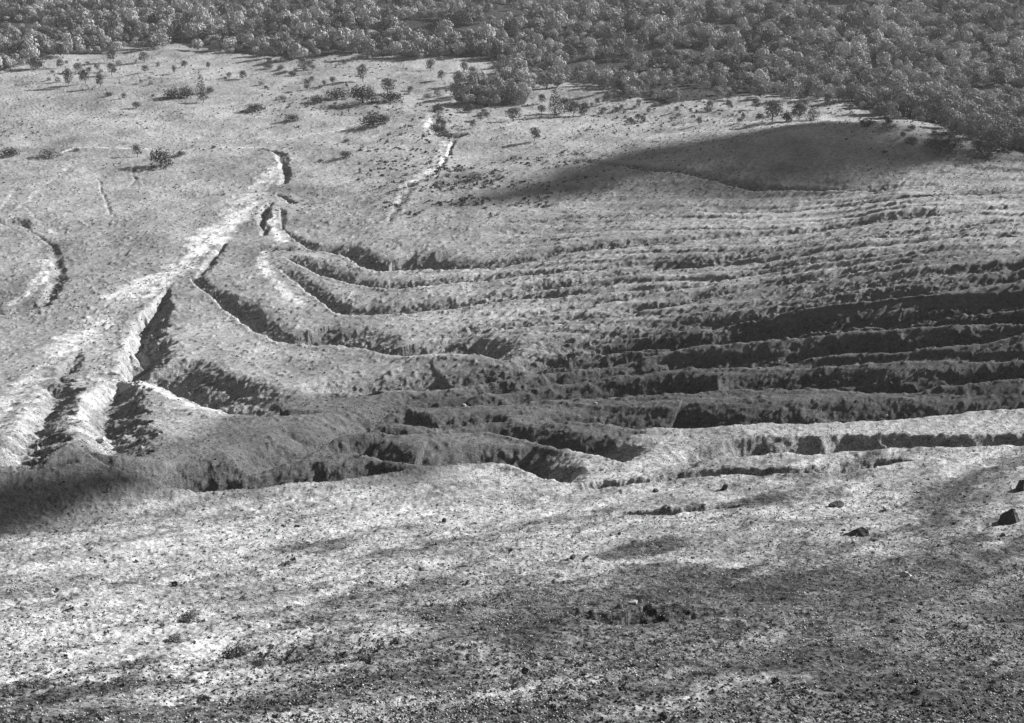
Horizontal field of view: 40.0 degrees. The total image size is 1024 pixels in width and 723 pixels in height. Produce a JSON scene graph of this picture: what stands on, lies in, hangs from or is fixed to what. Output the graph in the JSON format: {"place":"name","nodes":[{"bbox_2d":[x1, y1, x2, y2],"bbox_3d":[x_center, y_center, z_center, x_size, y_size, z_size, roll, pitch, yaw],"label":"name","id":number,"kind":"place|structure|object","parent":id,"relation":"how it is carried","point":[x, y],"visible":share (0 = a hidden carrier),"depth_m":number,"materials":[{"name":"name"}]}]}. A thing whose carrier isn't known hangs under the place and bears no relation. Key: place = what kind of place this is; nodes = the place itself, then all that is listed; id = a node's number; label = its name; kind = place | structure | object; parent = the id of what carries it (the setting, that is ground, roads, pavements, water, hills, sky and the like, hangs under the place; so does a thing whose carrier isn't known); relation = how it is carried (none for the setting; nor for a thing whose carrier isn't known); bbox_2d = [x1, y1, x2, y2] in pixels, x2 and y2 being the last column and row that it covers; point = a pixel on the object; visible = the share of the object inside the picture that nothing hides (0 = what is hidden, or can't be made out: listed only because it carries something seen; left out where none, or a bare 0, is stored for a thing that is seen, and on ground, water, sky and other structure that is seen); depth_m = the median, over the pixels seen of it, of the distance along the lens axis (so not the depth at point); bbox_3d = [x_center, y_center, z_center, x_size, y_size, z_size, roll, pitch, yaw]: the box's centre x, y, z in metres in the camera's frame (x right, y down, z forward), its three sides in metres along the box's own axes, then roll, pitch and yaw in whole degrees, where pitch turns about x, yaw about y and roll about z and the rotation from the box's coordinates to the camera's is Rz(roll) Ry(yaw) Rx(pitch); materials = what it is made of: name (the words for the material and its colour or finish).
{"place":"outdoors","nodes":[
{"label":"outdoors","id":0,"kind":"place"},
{"bbox_2d":[0,0,1023,722],"bbox_3d":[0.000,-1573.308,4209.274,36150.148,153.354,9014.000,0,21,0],"label":"terrain","id":1,"kind":"structure","parent":0,"point":[372,368],"depth_m":320.82,"materials":[{"name":"soil"}]},
{"bbox_2d":[0,146,20,156],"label":"dark bush","id":2,"kind":"object","parent":1,"relation":"on","point":[10,152],"visible":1,"depth_m":630.67,"materials":[{"name":"grey plant"}]},
{"bbox_2d":[27,56,45,69],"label":"dark bush","id":3,"kind":"object","parent":1,"relation":"on","point":[33,62],"visible":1,"depth_m":874.13,"materials":[{"name":"grey plant"}]},
{"bbox_2d":[38,147,60,158],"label":"pale bush","id":4,"kind":"object","parent":1,"relation":"on","point":[50,153],"visible":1,"depth_m":630.55,"materials":[{"name":"grey plant"}]},
{"bbox_2d":[62,66,73,86],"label":"round tree","id":5,"kind":"object","parent":1,"relation":"on","point":[67,73],"visible":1,"depth_m":810.51,"materials":[{"name":"grey plant"}]},
{"bbox_2d":[78,69,89,83],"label":"round tree","id":6,"kind":"object","parent":1,"relation":"on","point":[86,74],"visible":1,"depth_m":819.78,"materials":[{"name":"grey plant"}]},
{"bbox_2d":[105,45,117,61],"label":"round tree","id":7,"kind":"object","parent":1,"relation":"on","point":[112,52],"visible":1,"depth_m":901.43,"materials":[{"name":"grey plant"}]},
{"bbox_2d":[148,147,173,168],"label":"dark bush","id":8,"kind":"object","parent":1,"relation":"on","point":[160,159],"visible":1,"depth_m":609.24,"materials":[{"name":"grey plant"}]},
{"bbox_2d":[163,633,182,642],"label":"dark bush","id":9,"kind":"object","parent":1,"relation":"on","point":[174,638],"visible":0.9,"depth_m":122.12,"materials":[{"name":"grey plant"}]},
{"bbox_2d":[163,86,183,99],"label":"dark bush","id":10,"kind":"object","parent":1,"relation":"on","point":[173,94],"visible":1,"depth_m":781.39,"materials":[{"name":"grey plant"}]},
{"bbox_2d":[178,86,194,98],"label":"dark bush","id":11,"kind":"object","parent":1,"relation":"on","point":[186,92],"visible":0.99,"depth_m":786.36,"materials":[{"name":"grey plant"}]},
{"bbox_2d":[178,610,200,623],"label":"dark bush","id":12,"kind":"object","parent":1,"relation":"on","point":[190,618],"visible":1,"depth_m":130.51,"materials":[{"name":"grey plant"}]},
{"bbox_2d":[195,72,205,92],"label":"pointed tree","id":13,"kind":"object","parent":1,"relation":"on","point":[203,86],"visible":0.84,"depth_m":799.90,"materials":[{"name":"grey plant"}]},
{"bbox_2d":[222,642,251,659],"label":"dark bush","id":14,"kind":"object","parent":1,"relation":"on","point":[241,649],"visible":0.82,"depth_m":118.94,"materials":[{"name":"grey plant"}]},
{"bbox_2d":[243,103,265,111],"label":"dark bush","id":15,"kind":"object","parent":1,"relation":"on","point":[250,108],"visible":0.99,"depth_m":742.30,"materials":[{"name":"grey plant"}]},
{"bbox_2d":[250,657,267,667],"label":"dark bush","id":16,"kind":"object","parent":1,"relation":"on","point":[261,662],"visible":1,"depth_m":108.58,"materials":[{"name":"grey plant"}]},
{"bbox_2d":[307,94,324,103],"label":"dark bush","id":17,"kind":"object","parent":1,"relation":"on","point":[313,99],"visible":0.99,"depth_m":768.74,"materials":[{"name":"grey plant"}]},
{"bbox_2d":[324,88,349,98],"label":"dark bush","id":18,"kind":"object","parent":1,"relation":"on","point":[336,94],"visible":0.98,"depth_m":783.31,"materials":[{"name":"grey plant"}]},
{"bbox_2d":[356,64,367,79],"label":"round tree","id":19,"kind":"object","parent":1,"relation":"on","point":[361,70],"visible":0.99,"depth_m":830.67,"materials":[{"name":"grey plant"}]},
{"bbox_2d":[348,84,378,104],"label":"dark bush","id":20,"kind":"object","parent":1,"relation":"on","point":[361,95],"visible":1,"depth_m":766.44,"materials":[{"name":"grey plant"}]},
{"bbox_2d":[357,37,375,57],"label":"forest tree","id":21,"kind":"object","parent":1,"relation":"on","point":[366,48],"visible":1,"depth_m":914.09,"materials":[{"name":"grey plant"}]},
{"bbox_2d":[357,112,389,125],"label":"dark bush","id":22,"kind":"object","parent":1,"relation":"on","point":[376,119],"visible":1,"depth_m":699.50,"materials":[{"name":"grey plant"}]},
{"bbox_2d":[380,78,395,91],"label":"round tree","id":23,"kind":"object","parent":1,"relation":"on","point":[387,83],"visible":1,"depth_m":796.29,"materials":[{"name":"grey plant"}]},
{"bbox_2d":[378,91,403,100],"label":"dark bush","id":24,"kind":"object","parent":1,"relation":"on","point":[390,96],"visible":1,"depth_m":771.20,"materials":[{"name":"grey plant"}]},
{"bbox_2d":[448,79,466,97],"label":"forest tree","id":25,"kind":"object","parent":1,"relation":"on","point":[458,85],"visible":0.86,"depth_m":780.51,"materials":[{"name":"grey plant"}]},
{"bbox_2d":[459,84,476,101],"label":"forest tree","id":26,"kind":"object","parent":1,"relation":"on","point":[465,90],"visible":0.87,"depth_m":769.60,"materials":[{"name":"grey plant"}]},
{"bbox_2d":[472,85,486,100],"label":"forest tree","id":27,"kind":"object","parent":1,"relation":"on","point":[481,93],"visible":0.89,"depth_m":767.91,"materials":[{"name":"grey plant"}]},
{"bbox_2d":[493,79,506,98],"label":"forest tree","id":28,"kind":"object","parent":1,"relation":"on","point":[498,86],"visible":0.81,"depth_m":776.02,"materials":[{"name":"grey plant"}]},
{"bbox_2d":[5,222,1016,413],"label":"flank gravel","id":29,"kind":"structure","parent":1,"relation":"on","point":[496,312],"depth_m":365.88,"materials":[{"name":"grey gravel"}]},
{"bbox_2d":[503,79,519,100],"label":"forest tree","id":30,"kind":"object","parent":1,"relation":"on","point":[509,87],"visible":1,"depth_m":769.14,"materials":[{"name":"grey plant"}]},
{"bbox_2d":[0,0,1023,149],"bbox_3d":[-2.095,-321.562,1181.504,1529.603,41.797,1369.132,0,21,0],"label":"forest","id":31,"kind":"object","parent":1,"relation":"on","point":[202,18],"visible":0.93,"depth_m":974.32,"materials":[{"name":"grey plant"}]},
{"bbox_2d":[0,52,1023,722],"bbox_3d":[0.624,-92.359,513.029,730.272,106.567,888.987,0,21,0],"label":"scrub","id":32,"kind":"object","parent":1,"relation":"on","point":[370,658],"visible":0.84,"depth_m":184.10,"materials":[{"name":"grey plant"}]},
{"bbox_2d":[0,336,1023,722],"bbox_3d":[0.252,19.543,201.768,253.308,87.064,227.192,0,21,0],"label":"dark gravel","id":33,"kind":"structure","parent":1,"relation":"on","point":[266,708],"depth_m":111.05,"materials":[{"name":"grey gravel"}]},
{"bbox_2d":[505,107,522,121],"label":"round tree","id":34,"kind":"object","parent":1,"relation":"on","point":[515,110],"visible":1,"depth_m":714.59,"materials":[{"name":"grey plant"}]},
{"bbox_2d":[10,110,1022,666],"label":"gully scrub","id":35,"kind":"object","parent":1,"relation":"on","point":[478,324],"visible":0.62,"depth_m":368.79,"materials":[{"name":"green plant"}]},
{"bbox_2d":[530,127,540,140],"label":"round tree","id":36,"kind":"object","parent":1,"relation":"on","point":[534,132],"visible":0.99,"depth_m":655.13,"materials":[{"name":"grey plant"}]},
{"bbox_2d":[537,70,555,88],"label":"forest tree","id":37,"kind":"object","parent":1,"relation":"on","point":[542,77],"visible":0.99,"depth_m":803.07,"materials":[{"name":"grey plant"}]},
{"bbox_2d":[548,83,561,116],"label":"pointed tree","id":38,"kind":"object","parent":1,"relation":"on","point":[553,104],"visible":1,"depth_m":733.92,"materials":[{"name":"grey plant"}]},
{"bbox_2d":[559,97,569,113],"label":"round tree","id":39,"kind":"object","parent":1,"relation":"on","point":[564,101],"visible":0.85,"depth_m":744.50,"materials":[{"name":"grey plant"}]},
{"bbox_2d":[567,100,578,115],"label":"round tree","id":40,"kind":"object","parent":1,"relation":"on","point":[572,106],"visible":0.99,"depth_m":733.58,"materials":[{"name":"grey plant"}]},
{"bbox_2d":[577,101,589,115],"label":"round tree","id":41,"kind":"object","parent":1,"relation":"on","point":[583,106],"visible":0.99,"depth_m":732.98,"materials":[{"name":"grey plant"}]},
{"bbox_2d":[585,69,600,84],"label":"forest tree","id":42,"kind":"object","parent":1,"relation":"on","point":[593,74],"visible":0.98,"depth_m":812.05,"materials":[{"name":"grey plant"}]},
{"bbox_2d":[597,78,608,92],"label":"round tree","id":43,"kind":"object","parent":1,"relation":"on","point":[602,82],"visible":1,"depth_m":782.34,"materials":[{"name":"grey plant"}]},
{"bbox_2d":[611,67,628,83],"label":"forest tree","id":44,"kind":"object","parent":1,"relation":"on","point":[618,75],"visible":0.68,"depth_m":802.91,"materials":[{"name":"grey plant"}]},
{"bbox_2d":[625,78,644,90],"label":"forest tree","id":45,"kind":"object","parent":1,"relation":"on","point":[633,82],"visible":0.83,"depth_m":783.80,"materials":[{"name":"grey plant"}]},
{"bbox_2d":[753,56,771,71],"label":"forest tree","id":46,"kind":"object","parent":1,"relation":"on","point":[760,60],"visible":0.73,"depth_m":854.96,"materials":[{"name":"grey plant"}]},
{"bbox_2d":[763,99,783,121],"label":"round tree","id":47,"kind":"object","parent":1,"relation":"on","point":[775,107],"visible":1,"depth_m":639.37,"materials":[{"name":"grey plant"}]},
{"bbox_2d":[767,54,786,66],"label":"forest tree","id":48,"kind":"object","parent":1,"relation":"on","point":[774,60],"visible":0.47,"depth_m":866.38,"materials":[{"name":"grey plant"}]},
{"bbox_2d":[782,77,801,99],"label":"forest tree","id":49,"kind":"object","parent":1,"relation":"on","point":[788,84],"visible":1,"depth_m":753.34,"materials":[{"name":"grey plant"}]},
{"bbox_2d":[792,103,805,119],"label":"round tree","id":50,"kind":"object","parent":1,"relation":"on","point":[799,106],"visible":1,"depth_m":639.67,"materials":[{"name":"grey plant"}]},
{"bbox_2d":[797,56,812,67],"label":"forest tree","id":51,"kind":"object","parent":1,"relation":"on","point":[802,61],"visible":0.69,"depth_m":859.00,"materials":[{"name":"grey plant"}]},
{"bbox_2d":[804,60,818,71],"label":"forest tree","id":52,"kind":"object","parent":1,"relation":"on","point":[811,67],"visible":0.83,"depth_m":852.50,"materials":[{"name":"grey plant"}]},
{"bbox_2d":[806,108,820,120],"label":"pale bush","id":53,"kind":"object","parent":1,"relation":"on","point":[813,113],"visible":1,"depth_m":641.43,"materials":[{"name":"grey plant"}]},
{"bbox_2d":[808,50,826,60],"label":"forest tree","id":54,"kind":"object","parent":1,"relation":"on","point":[819,53],"visible":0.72,"depth_m":885.10,"materials":[{"name":"grey plant"}]},
{"bbox_2d":[809,82,826,97],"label":"forest tree","id":55,"kind":"object","parent":1,"relation":"on","point":[818,86],"visible":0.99,"depth_m":754.92,"materials":[{"name":"grey plant"}]},
{"bbox_2d":[820,55,841,65],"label":"forest tree","id":56,"kind":"object","parent":1,"relation":"on","point":[827,60],"visible":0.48,"depth_m":858.56,"materials":[{"name":"grey plant"}]},
{"bbox_2d":[828,500,844,506],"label":"boulder","id":57,"kind":"object","parent":1,"relation":"on","point":[838,503],"visible":0.98,"depth_m":207.93,"materials":[{"name":"grey stone"}]},
{"bbox_2d":[831,86,846,100],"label":"forest tree","id":58,"kind":"object","parent":1,"relation":"on","point":[840,91],"visible":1,"depth_m":744.56,"materials":[{"name":"grey plant"}]},
{"bbox_2d":[845,82,861,100],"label":"forest tree","id":59,"kind":"object","parent":1,"relation":"on","point":[852,89],"visible":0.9,"depth_m":745.37,"materials":[{"name":"grey plant"}]},
{"bbox_2d":[842,527,868,536],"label":"boulder","id":60,"kind":"object","parent":1,"relation":"on","point":[861,532],"visible":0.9,"depth_m":181.40,"materials":[{"name":"grey stone"}]},
{"bbox_2d":[846,47,865,62],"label":"forest tree","id":61,"kind":"object","parent":1,"relation":"on","point":[856,53],"visible":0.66,"depth_m":879.76,"materials":[{"name":"grey plant"}]},
{"bbox_2d":[854,89,871,104],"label":"forest tree","id":62,"kind":"object","parent":1,"relation":"on","point":[860,95],"visible":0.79,"depth_m":719.71,"materials":[{"name":"grey plant"}]},
{"bbox_2d":[859,119,876,126],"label":"dark bush","id":63,"kind":"object","parent":1,"relation":"on","point":[869,122],"visible":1,"depth_m":571.99,"materials":[{"name":"grey plant"}]},
{"bbox_2d":[870,102,888,117],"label":"forest tree","id":64,"kind":"object","parent":1,"relation":"on","point":[879,108],"visible":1,"depth_m":651.64,"materials":[{"name":"grey plant"}]},
{"bbox_2d":[870,86,897,101],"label":"forest tree","id":65,"kind":"object","parent":1,"relation":"on","point":[881,94],"visible":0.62,"depth_m":675.48,"materials":[{"name":"grey plant"}]},
{"bbox_2d":[877,74,895,86],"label":"forest tree","id":66,"kind":"object","parent":1,"relation":"on","point":[884,80],"visible":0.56,"depth_m":770.49,"materials":[{"name":"grey plant"}]},
{"bbox_2d":[877,123,899,130],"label":"pale bush","id":67,"kind":"object","parent":1,"relation":"on","point":[888,125],"visible":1,"depth_m":563.43,"materials":[{"name":"grey plant"}]},
{"bbox_2d":[886,80,906,91],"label":"forest tree","id":68,"kind":"object","parent":1,"relation":"on","point":[891,85],"visible":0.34,"depth_m":709.58,"materials":[{"name":"grey plant"}]},
{"bbox_2d":[889,85,914,102],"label":"forest tree","id":69,"kind":"object","parent":1,"relation":"on","point":[898,89],"visible":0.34,"depth_m":672.13,"materials":[{"name":"grey plant"}]},
{"bbox_2d":[891,91,917,115],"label":"forest tree","id":70,"kind":"object","parent":1,"relation":"on","point":[904,99],"visible":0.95,"depth_m":654.14,"materials":[{"name":"grey plant"}]},
{"bbox_2d":[897,40,915,60],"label":"forest tree","id":71,"kind":"object","parent":1,"relation":"on","point":[905,48],"visible":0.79,"depth_m":900.06,"materials":[{"name":"grey plant"}]},
{"bbox_2d":[909,84,925,95],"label":"forest tree","id":72,"kind":"object","parent":1,"relation":"on","point":[918,90],"visible":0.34,"depth_m":689.00,"materials":[{"name":"grey plant"}]},
{"bbox_2d":[911,107,925,119],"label":"forest tree","id":73,"kind":"object","parent":1,"relation":"on","point":[921,111],"visible":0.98,"depth_m":635.93,"materials":[{"name":"grey plant"}]},
{"bbox_2d":[910,95,932,110],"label":"forest tree","id":74,"kind":"object","parent":1,"relation":"on","point":[921,100],"visible":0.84,"depth_m":653.12,"materials":[{"name":"grey plant"}]},
{"bbox_2d":[918,87,939,99],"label":"forest tree","id":75,"kind":"object","parent":1,"relation":"on","point":[929,93],"visible":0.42,"depth_m":678.59,"materials":[{"name":"grey plant"}]},
{"bbox_2d":[926,102,938,118],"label":"forest tree","id":76,"kind":"object","parent":1,"relation":"on","point":[932,108],"visible":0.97,"depth_m":643.87,"materials":[{"name":"grey plant"}]},
{"bbox_2d":[928,92,945,107],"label":"forest tree","id":77,"kind":"object","parent":1,"relation":"on","point":[937,99],"visible":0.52,"depth_m":652.47,"materials":[{"name":"grey plant"}]},
{"bbox_2d":[929,136,964,153],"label":"dark bush","id":78,"kind":"object","parent":1,"relation":"on","point":[946,144],"visible":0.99,"depth_m":534.04,"materials":[{"name":"grey plant"}]},
{"bbox_2d":[936,106,958,128],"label":"forest tree","id":79,"kind":"object","parent":1,"relation":"on","point":[945,117],"visible":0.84,"depth_m":577.28,"materials":[{"name":"grey plant"}]},
{"bbox_2d":[943,100,966,111],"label":"forest tree","id":80,"kind":"object","parent":1,"relation":"on","point":[958,103],"visible":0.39,"depth_m":616.65,"materials":[{"name":"grey plant"}]},
{"bbox_2d":[945,115,968,134],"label":"forest tree","id":81,"kind":"object","parent":1,"relation":"on","point":[956,124],"visible":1,"depth_m":559.82,"materials":[{"name":"grey plant"}]},
{"bbox_2d":[957,103,983,119],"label":"forest tree","id":82,"kind":"object","parent":1,"relation":"on","point":[968,108],"visible":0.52,"depth_m":603.57,"materials":[{"name":"grey plant"}]},
{"bbox_2d":[964,124,978,139],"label":"forest tree","id":83,"kind":"object","parent":1,"relation":"on","point":[974,131],"visible":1,"depth_m":551.93,"materials":[{"name":"grey plant"}]},
{"bbox_2d":[962,93,983,106],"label":"forest tree","id":84,"kind":"object","parent":1,"relation":"on","point":[975,99],"visible":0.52,"depth_m":668.03,"materials":[{"name":"grey plant"}]},
{"bbox_2d":[969,120,988,139],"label":"forest tree","id":85,"kind":"object","parent":1,"relation":"on","point":[980,126],"visible":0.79,"depth_m":555.64,"materials":[{"name":"grey plant"}]},
{"bbox_2d":[965,88,992,99],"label":"forest tree","id":86,"kind":"object","parent":1,"relation":"on","point":[982,92],"visible":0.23,"depth_m":686.63,"materials":[{"name":"grey plant"}]},
{"bbox_2d":[974,113,996,131],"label":"forest tree","id":87,"kind":"object","parent":1,"relation":"on","point":[986,119],"visible":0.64,"depth_m":575.19,"materials":[{"name":"grey plant"}]},
{"bbox_2d":[970,137,1010,159],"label":"dark bush","id":88,"kind":"object","parent":1,"relation":"on","point":[990,147],"visible":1,"depth_m":531.96,"materials":[{"name":"grey plant"}]},
{"bbox_2d":[977,104,1003,117],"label":"forest tree","id":89,"kind":"object","parent":1,"relation":"on","point":[992,111],"visible":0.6,"depth_m":620.58,"materials":[{"name":"grey plant"}]},
{"bbox_2d":[980,129,1000,141],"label":"forest tree","id":90,"kind":"object","parent":1,"relation":"on","point":[988,135],"visible":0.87,"depth_m":551.95,"materials":[{"name":"grey plant"}]},
{"bbox_2d":[989,122,1013,142],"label":"forest tree","id":91,"kind":"object","parent":1,"relation":"on","point":[1001,132],"visible":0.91,"depth_m":550.55,"materials":[{"name":"grey plant"}]},
{"bbox_2d":[990,93,1018,108],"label":"forest tree","id":92,"kind":"object","parent":1,"relation":"on","point":[1006,99],"visible":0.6,"depth_m":658.38,"materials":[{"name":"grey plant"}]},
{"bbox_2d":[997,508,1019,524],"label":"boulder","id":93,"kind":"object","parent":1,"relation":"on","point":[1009,517],"visible":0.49,"depth_m":187.64,"materials":[{"name":"grey stone"}]},
{"bbox_2d":[1001,111,1016,125],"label":"forest tree","id":94,"kind":"object","parent":1,"relation":"on","point":[1009,115],"visible":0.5,"depth_m":621.83,"materials":[{"name":"grey plant"}]},
{"bbox_2d":[1006,117,1021,135],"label":"forest tree","id":95,"kind":"object","parent":1,"relation":"on","point":[1011,124],"visible":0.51,"depth_m":578.56,"materials":[{"name":"grey plant"}]},
{"bbox_2d":[1007,51,1021,63],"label":"forest tree","id":96,"kind":"object","parent":1,"relation":"on","point":[1015,54],"visible":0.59,"depth_m":868.58,"materials":[{"name":"grey plant"}]},
{"bbox_2d":[1007,126,1023,136],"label":"forest tree","id":97,"kind":"object","parent":1,"relation":"on","point":[1016,130],"visible":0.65,"depth_m":560.55,"materials":[{"name":"grey plant"}]},
{"bbox_2d":[1008,91,1023,102],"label":"forest tree","id":98,"kind":"object","parent":1,"relation":"on","point":[1019,96],"visible":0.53,"depth_m":736.36,"materials":[{"name":"grey plant"}]},
{"bbox_2d":[1009,134,1023,150],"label":"round tree","id":99,"kind":"object","parent":1,"relation":"on","point":[1017,140],"visible":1,"depth_m":544.18,"materials":[{"name":"grey plant"}]},
{"bbox_2d":[1010,64,1023,82],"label":"forest tree","id":100,"kind":"object","parent":1,"relation":"on","point":[1018,70],"visible":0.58,"depth_m":821.70,"materials":[{"name":"grey plant"}]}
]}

